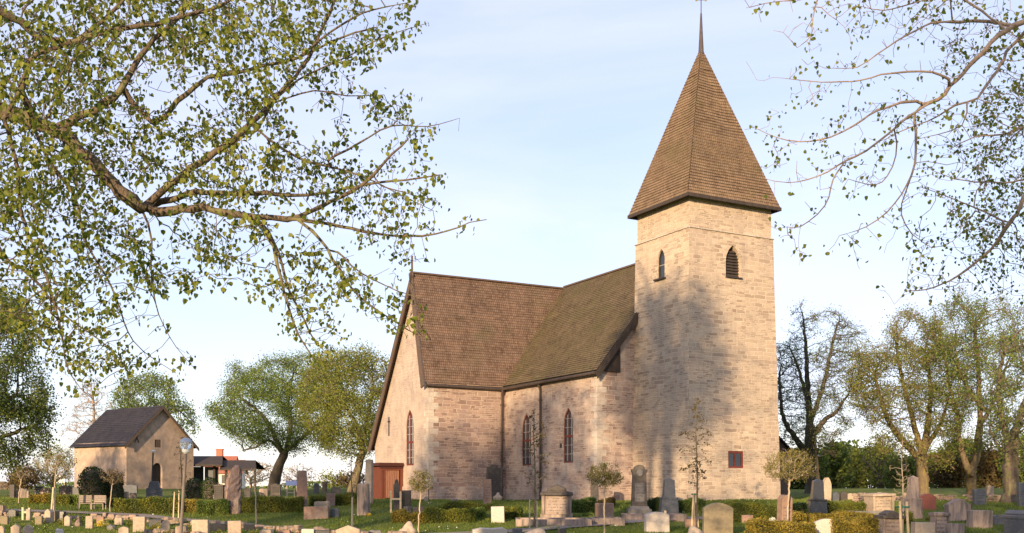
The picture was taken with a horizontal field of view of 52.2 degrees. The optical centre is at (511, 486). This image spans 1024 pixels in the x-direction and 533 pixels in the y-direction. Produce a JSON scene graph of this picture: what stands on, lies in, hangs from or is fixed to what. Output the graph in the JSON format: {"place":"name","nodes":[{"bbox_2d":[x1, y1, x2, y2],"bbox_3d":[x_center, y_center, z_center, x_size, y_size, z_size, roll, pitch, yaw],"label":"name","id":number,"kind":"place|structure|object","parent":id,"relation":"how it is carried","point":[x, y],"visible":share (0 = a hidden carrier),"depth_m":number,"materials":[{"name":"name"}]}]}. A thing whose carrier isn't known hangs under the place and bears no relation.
{"place":"outdoors","nodes":[
{"label":"outdoors","id":0,"kind":"place"},
{"bbox_2d":[6,509,267,525],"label":"path","id":1,"kind":"structure","parent":0,"point":[159,516],"depth_m":43.00,"materials":[{"name":"gravel"}]},
{"bbox_2d":[0,488,1023,532],"bbox_3d":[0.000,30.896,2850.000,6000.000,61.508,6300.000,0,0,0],"label":"ground","id":2,"kind":"structure","parent":0,"point":[957,492],"depth_m":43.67,"materials":[{"name":"plant"}]},
{"bbox_2d":[2,460,41,490],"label":"hazel bush","id":3,"kind":"object","parent":2,"relation":"on","point":[27,480],"visible":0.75,"depth_m":69.38,"materials":[{"name":"green plant"}]},
{"bbox_2d":[0,283,66,483],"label":"chestnut tree","id":4,"kind":"object","parent":2,"relation":"on","point":[12,408],"visible":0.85,"depth_m":48.73,"materials":[{"name":"green plant"}]},
{"bbox_2d":[28,493,51,503],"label":"hedge","id":5,"kind":"object","parent":2,"relation":"on","point":[37,498],"visible":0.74,"depth_m":47.92,"materials":[{"name":"green plant"}]},
{"bbox_2d":[30,444,79,492],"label":"hazel bush","id":6,"kind":"object","parent":2,"relation":"on","point":[44,477],"visible":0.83,"depth_m":71.51,"materials":[{"name":"green plant"}]},
{"bbox_2d":[48,494,73,504],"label":"hedge","id":7,"kind":"object","parent":2,"relation":"on","point":[62,499],"visible":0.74,"depth_m":47.03,"materials":[{"name":"green plant"}]},
{"bbox_2d":[59,377,113,452],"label":"birch tree","id":8,"kind":"object","parent":2,"relation":"on","point":[93,405],"visible":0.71,"depth_m":99.72,"materials":[{"name":"green plant"}]},
{"bbox_2d":[78,495,105,509],"bbox_3d":[-18.097,0.704,45.000,1.156,0.620,0.424,0,0,-3],"label":"park bench","id":9,"kind":"object","parent":2,"relation":"on","point":[88,498],"visible":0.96,"depth_m":45.13,"materials":[{"name":"grey wood"}]},
{"bbox_2d":[77,466,107,499],"bbox_3d":[-24.693,-0.135,61.618,1.783,2.152,1.703,0,0,0],"label":"clipped yew","id":10,"kind":"object","parent":2,"relation":"on","point":[92,482],"visible":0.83,"depth_m":61.10,"materials":[{"name":"green plant"}]},
{"bbox_2d":[100,468,124,511],"bbox_3d":[-16.881,0.186,44.263,1.032,1.974,1.085,0,0,-36],"label":"topiary tree","id":11,"kind":"object","parent":2,"relation":"on","point":[112,474],"visible":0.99,"depth_m":44.26,"materials":[{"name":"green plant"}]},
{"bbox_2d":[105,475,124,498],"bbox_3d":[-23.802,0.035,62.509,1.280,1.680,1.271,0,0,0],"label":"clipped yew","id":12,"kind":"object","parent":2,"relation":"on","point":[117,490],"visible":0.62,"depth_m":62.14,"materials":[{"name":"green plant"}]},
{"bbox_2d":[68,406,198,488],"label":"storehouse","id":13,"kind":"structure","parent":2,"relation":"on","point":[126,441],"depth_m":87.72,"materials":[{"name":"beige paint"}]},
{"bbox_2d":[133,516,145,532],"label":"gravestone","id":14,"kind":"object","parent":2,"relation":"on","point":[139,523],"visible":1,"depth_m":35.48,"materials":[{"name":"stone"}]},
{"bbox_2d":[112,495,180,513],"bbox_3d":[-15.284,0.780,44.009,2.874,0.882,1.086,0,0,0],"label":"hedge","id":15,"kind":"object","parent":2,"relation":"on","point":[159,505],"visible":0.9,"depth_m":43.62,"materials":[{"name":"green plant"}]},
{"bbox_2d":[106,367,201,442],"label":"maple tree","id":16,"kind":"object","parent":2,"relation":"on","point":[138,387],"visible":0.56,"depth_m":109.71,"materials":[{"name":"green plant"}]},
{"bbox_2d":[146,481,162,497],"bbox_3d":[-21.110,0.311,61.710,0.856,1.190,0.600,0,-1,-12],"label":"gravestone","id":17,"kind":"object","parent":2,"relation":"on","point":[154,488],"visible":0.84,"depth_m":61.43,"materials":[{"name":"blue stone"}]},
{"bbox_2d":[179,438,192,532],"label":"street lamp","id":18,"kind":"object","parent":2,"relation":"on","point":[185,444],"visible":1,"depth_m":31.86,"materials":[{"name":"metal"}]},
{"bbox_2d":[30,481,345,487],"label":"hedgerow","id":19,"kind":"object","parent":2,"relation":"on","point":[309,485],"visible":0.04,"depth_m":188.20,"materials":[{"name":"green plant"}]},
{"bbox_2d":[184,498,199,512],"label":"hedge","id":20,"kind":"object","parent":2,"relation":"on","point":[189,505],"visible":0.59,"depth_m":44.14,"materials":[{"name":"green plant"}]},
{"bbox_2d":[185,477,202,498],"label":"clipped yew","id":21,"kind":"object","parent":2,"relation":"on","point":[193,486],"visible":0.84,"depth_m":60.38,"materials":[{"name":"green plant"}]},
{"bbox_2d":[192,520,209,532],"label":"gravestone","id":22,"kind":"object","parent":2,"relation":"on","point":[201,525],"visible":1,"depth_m":33.16,"materials":[{"name":"stone"}]},
{"bbox_2d":[0,510,406,532],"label":"stone wall","id":23,"kind":"structure","parent":2,"relation":"on","point":[296,528],"depth_m":39.27,"materials":[{"name":"stone"}]},
{"bbox_2d":[200,476,219,499],"bbox_3d":[-16.738,0.160,58.111,1.155,1.424,1.155,0,0,0],"label":"clipped yew","id":24,"kind":"object","parent":2,"relation":"on","point":[207,490],"visible":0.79,"depth_m":57.76,"materials":[{"name":"green plant"}]},
{"bbox_2d":[195,498,230,514],"bbox_3d":[-12.435,0.872,43.696,1.463,0.776,1.060,0,0,0],"label":"hedge","id":25,"kind":"object","parent":2,"relation":"on","point":[217,506],"visible":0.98,"depth_m":43.34,"materials":[{"name":"green plant"}]},
{"bbox_2d":[194,456,265,488],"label":"open shed","id":26,"kind":"structure","parent":2,"relation":"on","point":[211,464],"depth_m":92.01,"materials":[{"name":"brown wood"}]},
{"bbox_2d":[226,465,241,513],"bbox_3d":[-11.677,0.170,43.891,0.704,2.128,0.644,-1,1,-7],"label":"memorial stone","id":27,"kind":"object","parent":2,"relation":"on","point":[234,494],"visible":0.91,"depth_m":43.70,"materials":[{"name":"stone"}]},
{"bbox_2d":[0,0,486,404],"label":"lime tree","id":28,"kind":"object","parent":2,"relation":"on","point":[30,119],"visible":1,"depth_m":12.27,"materials":[{"name":"green plant"}]},
{"bbox_2d":[246,457,281,487],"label":"tree","id":29,"kind":"object","parent":2,"relation":"on","point":[259,472],"visible":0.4,"depth_m":144.84,"materials":[{"name":"green plant"}]},
{"bbox_2d":[241,494,305,512],"bbox_3d":[-10.112,0.758,44.287,2.655,0.860,1.090,0,0,0],"label":"hedge","id":30,"kind":"object","parent":2,"relation":"on","point":[278,503],"visible":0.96,"depth_m":43.93,"materials":[{"name":"green plant"}]},
{"bbox_2d":[198,346,349,490],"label":"lime tree","id":31,"kind":"object","parent":2,"relation":"on","point":[249,424],"visible":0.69,"depth_m":79.62,"materials":[{"name":"green plant"}]},
{"bbox_2d":[281,463,317,483],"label":"tree","id":32,"kind":"object","parent":2,"relation":"on","point":[292,470],"visible":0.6,"depth_m":149.68,"materials":[{"name":"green plant"}]},
{"bbox_2d":[297,470,307,506],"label":"memorial pillar","id":33,"kind":"structure","parent":2,"relation":"on","point":[302,490],"depth_m":44.93,"materials":[{"name":"brown stone"}]},
{"bbox_2d":[304,506,328,519],"bbox_3d":[-7.808,1.105,41.802,0.954,0.589,0.700,-1,-1,-6],"label":"gravestone","id":34,"kind":"object","parent":2,"relation":"on","point":[318,512],"visible":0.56,"depth_m":41.46,"materials":[{"name":"pink stone"}]},
{"bbox_2d":[313,466,345,487],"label":"tree","id":35,"kind":"object","parent":2,"relation":"on","point":[332,479],"visible":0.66,"depth_m":169.65,"materials":[{"name":"green plant"}]},
{"bbox_2d":[288,338,389,492],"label":"lime tree","id":36,"kind":"object","parent":2,"relation":"on","point":[353,374],"visible":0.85,"depth_m":69.89,"materials":[{"name":"green plant"}]},
{"bbox_2d":[335,491,356,505],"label":"hedge","id":37,"kind":"object","parent":2,"relation":"on","point":[343,499],"visible":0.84,"depth_m":46.56,"materials":[{"name":"green plant"}]},
{"bbox_2d":[335,466,364,487],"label":"tree","id":38,"kind":"object","parent":2,"relation":"on","point":[345,481],"visible":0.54,"depth_m":164.55,"materials":[{"name":"green plant"}]},
{"bbox_2d":[357,483,369,515],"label":"memorial pillar","id":39,"kind":"structure","parent":2,"relation":"on","point":[363,499],"depth_m":42.49,"materials":[{"name":"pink stone"}]},
{"bbox_2d":[365,459,372,503],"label":"memorial pillar","id":40,"kind":"structure","parent":2,"relation":"on","point":[369,472],"depth_m":46.87,"materials":[{"name":"stone"}]},
{"bbox_2d":[393,479,399,509],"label":"gravestone","id":41,"kind":"object","parent":2,"relation":"on","point":[396,492],"visible":0.82,"depth_m":44.35,"materials":[{"name":"stone"}]},
{"bbox_2d":[402,511,426,523],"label":"hedge","id":42,"kind":"object","parent":2,"relation":"on","point":[412,517],"visible":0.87,"depth_m":39.33,"materials":[{"name":"green plant"}]},
{"bbox_2d":[408,468,433,532],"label":"topiary tree","id":43,"kind":"object","parent":2,"relation":"on","point":[420,485],"visible":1,"depth_m":35.18,"materials":[{"name":"green plant"}]},
{"bbox_2d":[422,505,476,522],"bbox_3d":[-2.371,1.071,39.693,2.077,0.764,1.064,0,0,0],"label":"hedge","id":44,"kind":"object","parent":2,"relation":"on","point":[440,515],"visible":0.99,"depth_m":39.34,"materials":[{"name":"green plant"}]},
{"bbox_2d":[442,500,493,510],"bbox_3d":[-1.861,0.837,44.471,2.256,0.517,1.088,0,0,0],"label":"hedge","id":45,"kind":"object","parent":2,"relation":"on","point":[451,504],"visible":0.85,"depth_m":44.15,"materials":[{"name":"green plant"}]},
{"bbox_2d":[483,479,491,503],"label":"gravestone","id":46,"kind":"object","parent":2,"relation":"on","point":[487,495],"visible":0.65,"depth_m":46.95,"materials":[{"name":"brown stone"}]},
{"bbox_2d":[472,527,506,532],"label":"gravestone","id":47,"kind":"object","parent":2,"relation":"on","point":[491,530],"visible":1,"depth_m":30.56,"materials":[{"name":"white stone"}]},
{"bbox_2d":[486,464,502,498],"bbox_3d":[-1.084,-0.176,61.017,1.038,2.205,0.362,1,-1,-8],"label":"gravestone","id":48,"kind":"object","parent":2,"relation":"on","point":[494,473],"visible":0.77,"depth_m":60.86,"materials":[{"name":"stone"}]},
{"bbox_2d":[491,506,503,522],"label":"gravestone","id":49,"kind":"object","parent":2,"relation":"on","point":[497,513],"visible":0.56,"depth_m":39.27,"materials":[{"name":"white stone"}]},
{"bbox_2d":[522,408,551,527],"bbox_3d":[0.865,-0.579,36.602,1.119,4.324,1.325,0,0,0],"label":"sapling","id":50,"kind":"object","parent":2,"relation":"on","point":[532,453],"visible":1,"depth_m":36.59,"materials":[{"name":"green plant"}]},
{"bbox_2d":[516,518,591,526],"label":"grave kerb","id":51,"kind":"structure","parent":2,"relation":"on","point":[554,521],"depth_m":37.69,"materials":[{"name":"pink stone"}]},
{"bbox_2d":[540,484,572,517],"bbox_3d":[1.776,0.642,41.584,1.292,1.414,1.170,0,1,3],"label":"tomb","id":52,"kind":"object","parent":2,"relation":"on","point":[556,501],"visible":0.94,"depth_m":41.14,"materials":[{"name":"beige stone"}]},
{"bbox_2d":[368,0,795,500],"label":"church","id":53,"kind":"structure","parent":2,"relation":"on","point":[625,367],"depth_m":53.27,"materials":[{"name":"beige"}]},
{"bbox_2d":[407,411,413,465],"bbox_3d":[-5.941,-2.867,61.455,0.060,3.290,1.140,0,0,-29],"label":"window","id":54,"kind":"structure","parent":53,"relation":"in","point":[410,425],"depth_m":61.44,"materials":[{"name":"glass"}]},
{"bbox_2d":[523,415,530,465],"bbox_3d":[0.884,-2.644,59.269,0.060,2.931,1.044,0,0,-29],"label":"window","id":55,"kind":"structure","parent":53,"relation":"in","point":[526,425],"depth_m":59.42,"materials":[{"name":"glass"}]},
{"bbox_2d":[564,409,572,462],"bbox_3d":[3.044,-2.693,55.311,0.060,2.905,0.966,0,0,-29],"label":"window","id":56,"kind":"structure","parent":53,"relation":"in","point":[568,424],"depth_m":55.44,"materials":[{"name":"glass"}]},
{"bbox_2d":[653,250,665,280],"bbox_3d":[7.395,-11.023,51.948,0.327,1.549,0.844,0,0,-29],"label":"window","id":57,"kind":"structure","parent":53,"relation":"in","point":[661,258],"depth_m":52.07,"materials":[{"name":"glass"}]},
{"bbox_2d":[725,249,742,278],"bbox_3d":[10.789,-11.017,51.420,1.001,1.627,0.516,0,0,-29],"label":"window","id":58,"kind":"structure","parent":53,"relation":"in","point":[731,259],"depth_m":51.46,"materials":[{"name":"brown wood"}]},
{"bbox_2d":[728,451,742,467],"bbox_3d":[10.950,-1.307,51.340,0.983,0.837,0.067,0,0,-29],"label":"window","id":59,"kind":"structure","parent":53,"relation":"in","point":[735,458],"depth_m":51.33,"materials":[{"name":"red paint"}]},
{"bbox_2d":[571,496,596,512],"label":"hedge","id":60,"kind":"object","parent":2,"relation":"on","point":[581,505],"visible":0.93,"depth_m":43.82,"materials":[{"name":"green plant"}]},
{"bbox_2d":[585,461,623,532],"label":"topiary tree","id":61,"kind":"object","parent":2,"relation":"on","point":[608,478],"visible":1,"depth_m":33.50,"materials":[{"name":"green plant"}]},
{"bbox_2d":[595,503,613,516],"bbox_3d":[3.682,1.034,41.696,0.723,0.716,0.350,0,1,0],"label":"gravestone","id":62,"kind":"object","parent":2,"relation":"on","point":[609,509],"visible":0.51,"depth_m":41.52,"materials":[{"name":"brown stone"}]},
{"bbox_2d":[589,517,624,525],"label":"grave kerb","id":63,"kind":"structure","parent":2,"relation":"on","point":[617,521],"depth_m":38.44,"materials":[{"name":"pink stone"}]},
{"bbox_2d":[626,465,651,512],"bbox_3d":[5.252,0.167,43.198,0.970,2.107,0.720,0,0,0],"label":"monument","id":64,"kind":"object","parent":2,"relation":"on","point":[639,492],"visible":0.95,"depth_m":43.02,"materials":[{"name":"grey stone"}]},
{"bbox_2d":[621,513,687,520],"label":"grave kerb","id":65,"kind":"structure","parent":2,"relation":"on","point":[672,516],"depth_m":40.64,"materials":[{"name":"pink stone"}]},
{"bbox_2d":[644,512,669,532],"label":"gravestone","id":66,"kind":"object","parent":2,"relation":"on","point":[655,522],"visible":1,"depth_m":34.86,"materials":[{"name":"white stone"}]},
{"bbox_2d":[658,478,678,512],"bbox_3d":[6.527,0.470,43.506,0.769,1.600,0.692,1,-1,-2],"label":"obelisk","id":67,"kind":"object","parent":2,"relation":"on","point":[668,502],"visible":0.87,"depth_m":43.22,"materials":[{"name":"grey stone"}]},
{"bbox_2d":[678,497,706,512],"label":"hedge","id":68,"kind":"object","parent":2,"relation":"on","point":[684,506],"visible":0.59,"depth_m":44.13,"materials":[{"name":"green plant"}]},
{"bbox_2d":[676,398,711,526],"bbox_3d":[6.516,-0.766,37.202,1.339,4.794,1.108,0,0,0],"label":"sapling","id":69,"kind":"object","parent":2,"relation":"on","point":[696,457],"visible":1,"depth_m":37.28,"materials":[{"name":"green plant"}]},
{"bbox_2d":[702,503,732,532],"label":"gravestone","id":70,"kind":"object","parent":2,"relation":"on","point":[717,517],"visible":1,"depth_m":33.33,"materials":[{"name":"stone"}]},
{"bbox_2d":[725,501,776,521],"bbox_3d":[9.379,1.013,41.197,2.048,0.914,1.894,0,0,0],"label":"hedge","id":71,"kind":"object","parent":2,"relation":"on","point":[761,510],"visible":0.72,"depth_m":40.44,"materials":[{"name":"green plant"}]},
{"bbox_2d":[743,517,816,532],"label":"hedge","id":72,"kind":"object","parent":2,"relation":"on","point":[771,526],"visible":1,"depth_m":31.04,"materials":[{"name":"yellow plant"}]},
{"bbox_2d":[777,495,792,520],"bbox_3d":[8.883,0.998,34.079,0.360,1.442,0.412,1,1,-11],"label":"gravestone","id":73,"kind":"object","parent":2,"relation":"on","point":[781,507],"visible":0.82,"depth_m":33.90,"materials":[{"name":"pink stone"}]},
{"bbox_2d":[761,447,817,521],"bbox_3d":[8.928,0.216,33.572,1.800,3.009,1.689,0,0,-24],"label":"topiary tree","id":74,"kind":"object","parent":2,"relation":"on","point":[794,475],"visible":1,"depth_m":33.45,"materials":[{"name":"green plant"}]},
{"bbox_2d":[788,441,835,488],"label":"field tree","id":75,"kind":"object","parent":2,"relation":"on","point":[795,484],"visible":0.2,"depth_m":89.48,"materials":[{"name":"green plant"}]},
{"bbox_2d":[807,479,827,513],"bbox_3d":[12.322,0.528,42.196,0.739,1.641,0.665,1,0,4],"label":"obelisk","id":76,"kind":"object","parent":2,"relation":"on","point":[817,501],"visible":0.82,"depth_m":41.98,"materials":[{"name":"black stone"}]},
{"bbox_2d":[814,519,832,532],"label":"gravestone","id":77,"kind":"object","parent":2,"relation":"on","point":[823,525],"visible":0.69,"depth_m":32.49,"materials":[{"name":"white stone"}]},
{"bbox_2d":[776,298,878,492],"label":"oak tree","id":78,"kind":"object","parent":2,"relation":"on","point":[810,443],"visible":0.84,"depth_m":73.48,"materials":[{"name":"brown plant"}]},
{"bbox_2d":[795,509,876,522],"bbox_3d":[12.407,1.188,40.117,3.228,0.648,1.488,0,0,0],"label":"hedge","id":79,"kind":"object","parent":2,"relation":"on","point":[813,517],"visible":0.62,"depth_m":39.57,"materials":[{"name":"yellow plant"}]},
{"bbox_2d":[817,438,861,487],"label":"field tree","id":80,"kind":"object","parent":2,"relation":"on","point":[839,471],"visible":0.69,"depth_m":95.34,"materials":[{"name":"green plant"}]},
{"bbox_2d":[827,500,866,512],"bbox_3d":[13.674,0.868,43.392,1.840,0.744,1.478,0,0,0],"label":"hedge","id":81,"kind":"object","parent":2,"relation":"on","point":[848,506],"visible":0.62,"depth_m":42.84,"materials":[{"name":"green plant"}]},
{"bbox_2d":[825,515,880,532],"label":"hedge","id":82,"kind":"object","parent":2,"relation":"on","point":[855,524],"visible":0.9,"depth_m":32.03,"materials":[{"name":"yellow plant"}]},
{"bbox_2d":[838,446,875,487],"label":"field tree","id":83,"kind":"object","parent":2,"relation":"on","point":[858,474],"visible":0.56,"depth_m":109.53,"materials":[{"name":"green plant"}]},
{"bbox_2d":[855,432,899,487],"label":"field tree","id":84,"kind":"object","parent":2,"relation":"on","point":[877,475],"visible":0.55,"depth_m":104.75,"materials":[{"name":"green plant"}]},
{"bbox_2d":[860,493,895,511],"bbox_3d":[15.064,0.755,42.997,0.987,0.955,1.170,-1,0,-7],"label":"tomb","id":85,"kind":"object","parent":2,"relation":"on","point":[878,501],"visible":0.63,"depth_m":42.58,"materials":[{"name":"stone"}]},
{"bbox_2d":[744,0,1023,311],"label":"lime tree","id":86,"kind":"object","parent":2,"relation":"on","point":[1005,28],"visible":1,"depth_m":12.31,"materials":[{"name":"green plant"}]},
{"bbox_2d":[873,510,904,532],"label":"gravestone","id":87,"kind":"object","parent":2,"relation":"on","point":[889,521],"visible":0.74,"depth_m":34.17,"materials":[{"name":"grey stone"}]},
{"bbox_2d":[874,448,928,488],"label":"field tree","id":88,"kind":"object","parent":2,"relation":"on","point":[892,469],"visible":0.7,"depth_m":99.59,"materials":[{"name":"green plant"}]},
{"bbox_2d":[890,438,912,515],"bbox_3d":[12.916,0.055,34.589,0.755,3.334,0.783,0,0,-23],"label":"sapling","id":89,"kind":"object","parent":2,"relation":"on","point":[903,495],"visible":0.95,"depth_m":34.59,"materials":[{"name":"green plant"}]},
{"bbox_2d":[896,501,909,532],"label":"tree stakes","id":90,"kind":"object","parent":2,"relation":"on","point":[900,516],"visible":1,"depth_m":33.42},
{"bbox_2d":[841,302,972,494],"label":"oak tree","id":91,"kind":"object","parent":2,"relation":"on","point":[920,455],"visible":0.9,"depth_m":68.39,"materials":[{"name":"green plant"}]},
{"bbox_2d":[904,476,922,518],"bbox_3d":[15.889,0.468,41.418,0.594,1.780,0.534,1,-1,-11],"label":"obelisk","id":92,"kind":"object","parent":2,"relation":"on","point":[913,499],"visible":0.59,"depth_m":41.23,"materials":[{"name":"grey stone"}]},
{"bbox_2d":[819,438,1023,487],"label":"thicket","id":93,"kind":"object","parent":2,"relation":"on","point":[854,442],"visible":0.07,"depth_m":122.48,"materials":[{"name":"green plant"}]},
{"bbox_2d":[911,522,934,532],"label":"gravestone","id":94,"kind":"object","parent":2,"relation":"on","point":[922,527],"visible":1,"depth_m":32.23,"materials":[{"name":"stone"}]},
{"bbox_2d":[851,492,1001,501],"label":"stone wall","id":95,"kind":"structure","parent":2,"relation":"on","point":[858,497],"depth_m":52.98,"materials":[{"name":"stone"}]},
{"bbox_2d":[920,493,935,509],"bbox_3d":[17.654,0.708,44.506,0.688,0.801,0.350,0,-1,-3],"label":"gravestone","id":96,"kind":"object","parent":2,"relation":"on","point":[928,501],"visible":0.52,"depth_m":44.33,"materials":[{"name":"red stone"}]},
{"bbox_2d":[928,512,950,532],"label":"gravestone","id":97,"kind":"object","parent":2,"relation":"on","point":[940,520],"visible":0.92,"depth_m":33.41,"materials":[{"name":"grey stone"}]},
{"bbox_2d":[928,441,969,487],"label":"field tree","id":98,"kind":"object","parent":2,"relation":"on","point":[949,477],"visible":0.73,"depth_m":99.35,"materials":[{"name":"green plant"}]},
{"bbox_2d":[946,523,964,532],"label":"gravestone","id":99,"kind":"object","parent":2,"relation":"on","point":[954,528],"visible":1,"depth_m":32.24,"materials":[{"name":"grey stone"}]},
{"bbox_2d":[944,498,970,520],"bbox_3d":[17.216,0.952,40.407,0.812,0.960,0.600,1,-1,5],"label":"gravestone","id":100,"kind":"object","parent":2,"relation":"on","point":[957,508],"visible":0.59,"depth_m":40.12,"materials":[{"name":"grey stone"}]},
{"bbox_2d":[912,284,1023,496],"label":"oak tree","id":101,"kind":"object","parent":2,"relation":"on","point":[979,366],"visible":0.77,"depth_m":66.58,"materials":[{"name":"green plant"}]},
{"bbox_2d":[972,489,985,504],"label":"gravestone","id":102,"kind":"object","parent":2,"relation":"on","point":[978,496],"visible":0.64,"depth_m":47.60,"materials":[{"name":"grey stone"}]},
{"bbox_2d":[966,510,992,527],"bbox_3d":[16.855,1.241,37.697,0.734,0.755,0.500,1,1,-4],"label":"gravestone","id":103,"kind":"object","parent":2,"relation":"on","point":[980,518],"visible":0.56,"depth_m":37.46,"materials":[{"name":"grey stone"}]},
{"bbox_2d":[961,443,1002,487],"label":"field tree","id":104,"kind":"object","parent":2,"relation":"on","point":[987,470],"visible":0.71,"depth_m":97.43,"materials":[{"name":"green plant"}]},
{"bbox_2d":[970,298,1023,502],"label":"oak tree","id":105,"kind":"object","parent":2,"relation":"on","point":[1009,448],"visible":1,"depth_m":49.71,"materials":[{"name":"green plant"}]},
{"bbox_2d":[992,433,1023,481],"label":"field tree","id":106,"kind":"object","parent":2,"relation":"on","point":[1021,471],"visible":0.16,"depth_m":94.48,"materials":[{"name":"green plant"}]},
{"bbox_2d":[998,510,1023,532],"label":"tomb","id":107,"kind":"object","parent":2,"relation":"on","point":[1013,521],"visible":1,"depth_m":33.43,"materials":[{"name":"grey stone"}]},
{"bbox_2d":[0,0,1023,487],"label":"sky","id":108,"kind":"structure","parent":0,"point":[564,108],"materials":[{"name":"blue"}]},
{"bbox_2d":[440,516,701,532],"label":"path","id":109,"kind":"structure","parent":0,"point":[562,526],"depth_m":37.10,"materials":[{"name":"gravel"}]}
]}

